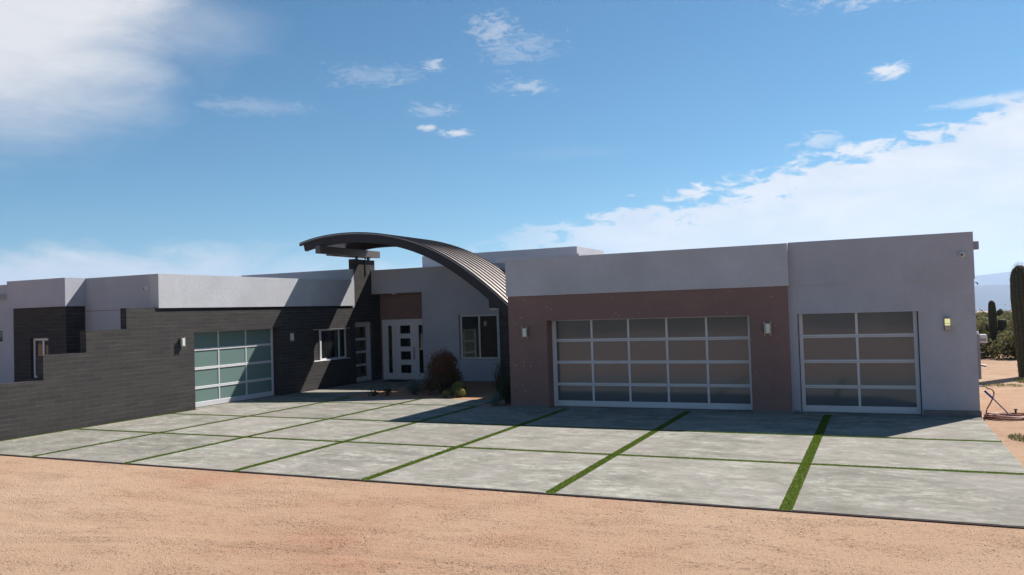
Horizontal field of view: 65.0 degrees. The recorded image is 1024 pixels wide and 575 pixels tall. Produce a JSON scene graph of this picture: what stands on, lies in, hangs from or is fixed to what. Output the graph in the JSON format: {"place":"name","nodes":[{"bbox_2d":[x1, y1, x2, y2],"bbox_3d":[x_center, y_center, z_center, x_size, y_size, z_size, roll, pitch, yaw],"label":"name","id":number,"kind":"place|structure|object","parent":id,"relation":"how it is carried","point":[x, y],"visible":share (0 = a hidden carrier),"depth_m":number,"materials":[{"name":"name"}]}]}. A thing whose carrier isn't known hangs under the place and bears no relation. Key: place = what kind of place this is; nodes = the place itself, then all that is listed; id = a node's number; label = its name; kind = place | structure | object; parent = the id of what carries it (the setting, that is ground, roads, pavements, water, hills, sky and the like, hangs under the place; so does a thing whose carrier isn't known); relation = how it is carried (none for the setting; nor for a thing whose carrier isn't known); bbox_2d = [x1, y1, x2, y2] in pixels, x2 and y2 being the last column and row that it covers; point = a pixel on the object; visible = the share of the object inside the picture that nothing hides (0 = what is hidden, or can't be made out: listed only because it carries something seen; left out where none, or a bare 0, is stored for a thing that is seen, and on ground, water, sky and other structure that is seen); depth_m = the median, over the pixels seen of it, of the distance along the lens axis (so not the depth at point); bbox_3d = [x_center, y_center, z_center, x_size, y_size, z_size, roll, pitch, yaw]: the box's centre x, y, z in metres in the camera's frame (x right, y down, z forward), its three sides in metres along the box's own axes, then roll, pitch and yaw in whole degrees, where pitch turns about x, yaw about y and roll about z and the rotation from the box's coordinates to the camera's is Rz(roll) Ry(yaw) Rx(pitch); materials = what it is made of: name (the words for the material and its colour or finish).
{"place":"outdoors","nodes":[
{"label":"outdoors","id":0,"kind":"place"},
{"bbox_2d":[404,380,424,391],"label":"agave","id":1,"kind":"object","parent":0,"point":[420,385],"visible":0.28,"depth_m":24.02,"materials":[{"name":"green plant"}]},
{"bbox_2d":[0,311,1023,574],"bbox_3d":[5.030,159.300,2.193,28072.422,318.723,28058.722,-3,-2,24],"label":"ground","id":2,"kind":"structure","parent":0,"point":[548,541],"depth_m":8.56,"materials":[{"name":"soil"}]},
{"bbox_2d":[0,308,159,439],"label":"garden wall","id":3,"kind":"structure","parent":2,"relation":"on","point":[106,376],"depth_m":18.39,"materials":[{"name":"grey brick"}]},
{"bbox_2d":[349,382,504,400],"bbox_3d":[-1.126,3.107,24.101,5.900,0.070,4.870,-3,-2,24],"label":"planting bed","id":4,"kind":"object","parent":2,"relation":"on","point":[479,390],"visible":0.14,"depth_m":23.42,"materials":[{"name":"brown gravel"}]},
{"bbox_2d":[367,388,378,395],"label":"shrub","id":5,"kind":"object","parent":4,"relation":"on","point":[374,392],"visible":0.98,"depth_m":23.13,"materials":[{"name":"green plant"}]},
{"bbox_2d":[382,389,391,395],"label":"shrub","id":6,"kind":"object","parent":4,"relation":"on","point":[387,391],"visible":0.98,"depth_m":23.15,"materials":[{"name":"green plant"}]},
{"bbox_2d":[405,378,421,394],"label":"shrub","id":7,"kind":"object","parent":4,"relation":"on","point":[415,386],"visible":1,"depth_m":23.21,"materials":[{"name":"green plant"}]},
{"bbox_2d":[420,346,466,394],"bbox_3d":[-2.018,2.382,23.139,1.383,1.460,1.322,-1,-2,-23],"label":"shrub","id":8,"kind":"object","parent":4,"relation":"on","point":[443,366],"visible":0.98,"depth_m":23.00,"materials":[{"name":"plant"}]},
{"bbox_2d":[441,390,449,397],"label":"barrel cactus","id":9,"kind":"object","parent":4,"relation":"on","point":[445,393],"visible":1,"depth_m":22.16,"materials":[{"name":"green plant"}]},
{"bbox_2d":[451,381,467,393],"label":"barrel cactus","id":10,"kind":"object","parent":4,"relation":"on","point":[456,385],"visible":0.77,"depth_m":22.63,"materials":[{"name":"green plant"}]},
{"bbox_2d":[454,387,465,396],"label":"barrel cactus","id":11,"kind":"object","parent":4,"relation":"on","point":[459,392],"visible":1,"depth_m":22.09,"materials":[{"name":"green plant"}]},
{"bbox_2d":[489,391,504,399],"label":"agave","id":12,"kind":"object","parent":4,"relation":"on","point":[497,395],"visible":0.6,"depth_m":21.10,"materials":[{"name":"green plant"}]},
{"bbox_2d":[490,361,509,391],"bbox_3d":[-0.305,2.491,21.648,0.559,0.998,0.553,-3,-2,24],"label":"pencil cactus","id":13,"kind":"object","parent":4,"relation":"on","point":[498,378],"visible":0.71,"depth_m":21.61,"materials":[{"name":"green plant"}]},
{"bbox_2d":[0,232,981,417],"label":"house","id":14,"kind":"structure","parent":2,"relation":"on","point":[860,321],"depth_m":18.92,"materials":[{"name":"white paint"}]},
{"bbox_2d":[0,329,2,342],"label":"window","id":15,"kind":"structure","parent":14,"relation":"in","point":[1,330],"depth_m":23.21,"materials":[{"name":"white glass"}]},
{"bbox_2d":[33,338,47,377],"bbox_3d":[-12.342,1.855,21.166,0.680,1.040,0.060,-3,-2,24],"label":"window","id":16,"kind":"structure","parent":14,"relation":"in","point":[40,345],"depth_m":21.23,"materials":[{"name":"white paint"}]},
{"bbox_2d":[179,336,185,347],"bbox_3d":[-8.483,1.411,20.696,0.100,0.300,0.146,-3,-2,24],"label":"wall lamp","id":17,"kind":"object","parent":14,"relation":"attached to","point":[182,342],"visible":1,"depth_m":20.67,"materials":[{"name":"black paint"}]},
{"bbox_2d":[194,328,273,407],"bbox_3d":[-7.880,2.190,22.669,0.050,2.060,3.310,-3,-2,24],"label":"garage door","id":18,"kind":"structure","parent":14,"relation":"in","point":[235,377],"depth_m":22.67,"materials":[{"name":"teal glass"}]},
{"bbox_2d":[289,332,293,341],"bbox_3d":[-6.729,1.507,24.534,0.100,0.300,0.146,-3,-2,24],"label":"wall lamp","id":19,"kind":"object","parent":14,"relation":"attached to","point":[291,336],"visible":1,"depth_m":24.50,"materials":[{"name":"black paint"}]},
{"bbox_2d":[314,328,350,361],"bbox_3d":[-6.001,1.872,26.502,0.226,1.028,1.945,-3,-2,24],"label":"window","id":20,"kind":"structure","parent":14,"relation":"in","point":[332,342],"depth_m":26.73,"materials":[{"name":"glass"}]},
{"bbox_2d":[355,322,371,381],"bbox_3d":[-5.290,2.258,28.175,0.080,2.080,1.120,-3,-2,24],"label":"side door","id":21,"kind":"structure","parent":14,"relation":"in","point":[362,329],"depth_m":28.31,"materials":[{"name":"white paint"}]},
{"bbox_2d":[395,321,416,378],"bbox_3d":[-3.766,2.227,28.503,0.854,2.045,0.108,-3,-2,24],"label":"front door","id":22,"kind":"structure","parent":14,"relation":"in","point":[405,332],"depth_m":28.53,"materials":[{"name":"white paint"}]},
{"bbox_2d":[460,314,498,358],"bbox_3d":[-1.072,1.645,26.907,1.410,1.470,0.060,-3,-2,24],"label":"window","id":23,"kind":"structure","parent":14,"relation":"in","point":[479,333],"depth_m":26.89,"materials":[{"name":"glass"}]},
{"bbox_2d":[521,326,527,338],"bbox_3d":[0.312,1.074,19.202,0.146,0.300,0.100,-3,-2,24],"label":"wall lamp","id":24,"kind":"object","parent":14,"relation":"attached to","point":[525,332],"visible":1,"depth_m":19.16,"materials":[{"name":"black paint"}]},
{"bbox_2d":[553,316,752,409],"bbox_3d":[3.121,1.704,18.389,4.620,2.100,0.050,-3,-2,24],"label":"garage door","id":25,"kind":"structure","parent":14,"relation":"in","point":[668,368],"depth_m":18.32,"materials":[{"name":"grey glass"}]},
{"bbox_2d":[764,321,771,335],"bbox_3d":[5.376,0.860,16.892,0.146,0.300,0.100,-3,-2,24],"label":"wall lamp","id":26,"kind":"object","parent":14,"relation":"attached to","point":[767,328],"visible":1,"depth_m":16.85,"materials":[{"name":"black paint"}]},
{"bbox_2d":[798,311,920,413],"bbox_3d":[7.117,1.516,16.534,2.240,2.120,0.050,-3,-2,24],"label":"garage door","id":27,"kind":"structure","parent":14,"relation":"in","point":[864,372],"depth_m":16.51,"materials":[{"name":"grey glass"}]},
{"bbox_2d":[944,318,950,330],"bbox_3d":[8.474,0.713,15.645,0.120,0.250,0.100,-3,-2,24],"label":"wall lamp","id":28,"kind":"object","parent":14,"relation":"attached to","point":[947,323],"visible":1,"depth_m":15.61,"materials":[{"name":"yellow glass"}]},
{"bbox_2d":[973,241,978,249],"bbox_3d":[9.126,-0.838,15.854,0.124,0.180,0.200,-3,-2,24],"label":"floodlight","id":29,"kind":"object","parent":14,"relation":"attached to","point":[975,245],"visible":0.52,"depth_m":15.78,"materials":[{"name":"grey metal"}]},
{"bbox_2d":[977,331,986,378],"bbox_3d":[9.706,1.391,16.712,0.280,0.980,0.600,-3,-2,24],"label":"meter cabinet","id":30,"kind":"object","parent":14,"relation":"attached to","point":[981,338],"visible":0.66,"depth_m":16.45,"materials":[{"name":"grey metal"}]},
{"bbox_2d":[487,395,504,405],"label":"agave","id":31,"kind":"object","parent":2,"relation":"on","point":[494,402],"visible":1,"depth_m":19.95,"materials":[{"name":"green plant"}]},
{"bbox_2d":[493,373,510,403],"bbox_3d":[-0.084,2.561,20.322,0.767,0.814,0.762,-3,-2,43],"label":"shrub","id":32,"kind":"object","parent":2,"relation":"on","point":[506,394],"visible":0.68,"depth_m":20.19,"materials":[{"name":"green plant"}]},
{"bbox_2d":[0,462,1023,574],"bbox_3d":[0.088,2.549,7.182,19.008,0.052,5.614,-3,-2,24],"label":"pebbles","id":33,"kind":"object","parent":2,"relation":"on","point":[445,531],"visible":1,"depth_m":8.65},
{"bbox_2d":[0,387,1023,510],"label":"turf","id":34,"kind":"structure","parent":2,"relation":"on","point":[806,462],"depth_m":14.12,"materials":[{"name":"green plant"}]},
{"bbox_2d":[1,455,1023,528],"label":"edging","id":35,"kind":"object","parent":2,"relation":"on","point":[561,495],"visible":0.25,"depth_m":9.97,"materials":[{"name":"grey concrete"}]},
{"bbox_2d":[200,310,1012,349],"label":"scrub","id":36,"kind":"object","parent":2,"relation":"on","point":[982,314],"visible":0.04,"depth_m":71.71,"materials":[{"name":"green plant"}]},
{"bbox_2d":[980,328,1003,358],"bbox_3d":[17.600,2.164,30.477,1.752,1.203,1.792,-1,-2,-28],"label":"desert shrub","id":37,"kind":"object","parent":2,"relation":"on","point":[984,348],"visible":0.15,"depth_m":30.18,"materials":[{"name":"green plant"}]},
{"bbox_2d":[976,317,1008,348],"bbox_3d":[19.334,1.859,32.936,2.289,1.822,2.379,-3,-2,24],"label":"desert shrub","id":38,"kind":"object","parent":2,"relation":"on","point":[980,326],"visible":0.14,"depth_m":32.62,"materials":[{"name":"green plant"}]},
{"bbox_2d":[976,304,1009,332],"bbox_3d":[22.668,1.794,38.028,3.391,2.044,3.035,-3,-2,24],"label":"desert shrub","id":39,"kind":"object","parent":2,"relation":"on","point":[986,319],"visible":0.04,"depth_m":37.94,"materials":[{"name":"green plant"}]},
{"bbox_2d":[985,300,1006,356],"bbox_3d":[18.687,1.613,31.022,0.729,2.240,0.301,-3,-2,24],"label":"saguaro","id":40,"kind":"object","parent":2,"relation":"on","point":[994,328],"visible":0.94,"depth_m":30.96,"materials":[{"name":"green plant"}]},
{"bbox_2d":[979,383,1022,386],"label":"dry grass","id":41,"kind":"structure","parent":2,"relation":"on","point":[1001,385],"depth_m":20.80,"materials":[{"name":"beige plant"}]},
{"bbox_2d":[987,328,1016,359],"bbox_3d":[18.671,2.009,29.683,2.408,1.378,1.918,-3,-2,24],"label":"desert shrub","id":42,"kind":"object","parent":2,"relation":"on","point":[1008,346],"visible":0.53,"depth_m":29.59,"materials":[{"name":"green plant"}]},
{"bbox_2d":[983,388,1023,420],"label":"hose","id":43,"kind":"object","parent":2,"relation":"on","point":[998,416],"visible":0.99,"depth_m":15.29,"materials":[{"name":"brown rubber"}]},
{"bbox_2d":[984,390,1009,414],"bbox_3d":[9.242,2.194,15.325,0.420,0.466,0.052,-3,-2,34],"label":"spray wand","id":44,"kind":"object","parent":43,"relation":"on","point":[987,393],"visible":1,"depth_m":15.33,"materials":[{"name":"grey plastic"}]},
{"bbox_2d":[997,306,1013,342],"bbox_3d":[22.046,1.703,34.396,3.132,2.060,2.634,0,-2,-41],"label":"desert shrub","id":45,"kind":"object","parent":2,"relation":"on","point":[1010,320],"visible":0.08,"depth_m":34.58,"materials":[{"name":"green plant"}]},
{"bbox_2d":[1008,432,1023,441],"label":"weeds","id":46,"kind":"object","parent":2,"relation":"on","point":[1018,436],"visible":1,"depth_m":13.15,"materials":[{"name":"green plant"}]},
{"bbox_2d":[1009,262,1023,376],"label":"saguaro","id":47,"kind":"object","parent":2,"relation":"on","point":[1016,284],"visible":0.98,"depth_m":22.89,"materials":[{"name":"green plant"}]},
{"bbox_2d":[0,379,1023,526],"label":"driveway","id":48,"kind":"structure","parent":0,"point":[975,498],"depth_m":13.23,"materials":[{"name":"concrete"}]},
{"bbox_2d":[383,380,411,381],"bbox_3d":[-3.965,3.242,27.957,0.850,0.017,0.550,-3,-2,24],"label":"door mat","id":49,"kind":"object","parent":48,"relation":"on","point":[397,380],"depth_m":27.84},
{"bbox_2d":[0,0,1023,284],"label":"sky","id":50,"kind":"structure","parent":0,"point":[138,137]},
{"bbox_2d":[974,272,1010,285],"bbox_3d":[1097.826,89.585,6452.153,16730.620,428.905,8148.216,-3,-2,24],"label":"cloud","id":51,"kind":"structure","parent":0,"point":[997,279],"depth_m":8065.78,"materials":[{"name":"white"}]},
{"bbox_2d":[974,285,1011,310],"bbox_3d":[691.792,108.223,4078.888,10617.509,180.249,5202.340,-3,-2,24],"label":"foothills","id":52,"kind":"structure","parent":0,"point":[999,295],"depth_m":4903.44,"materials":[{"name":"blue"}]},
{"bbox_2d":[1014,377,1023,382],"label":"dry grass","id":53,"kind":"structure","parent":0,"point":[1019,380],"depth_m":21.84,"materials":[{"name":"plant"}]}
]}

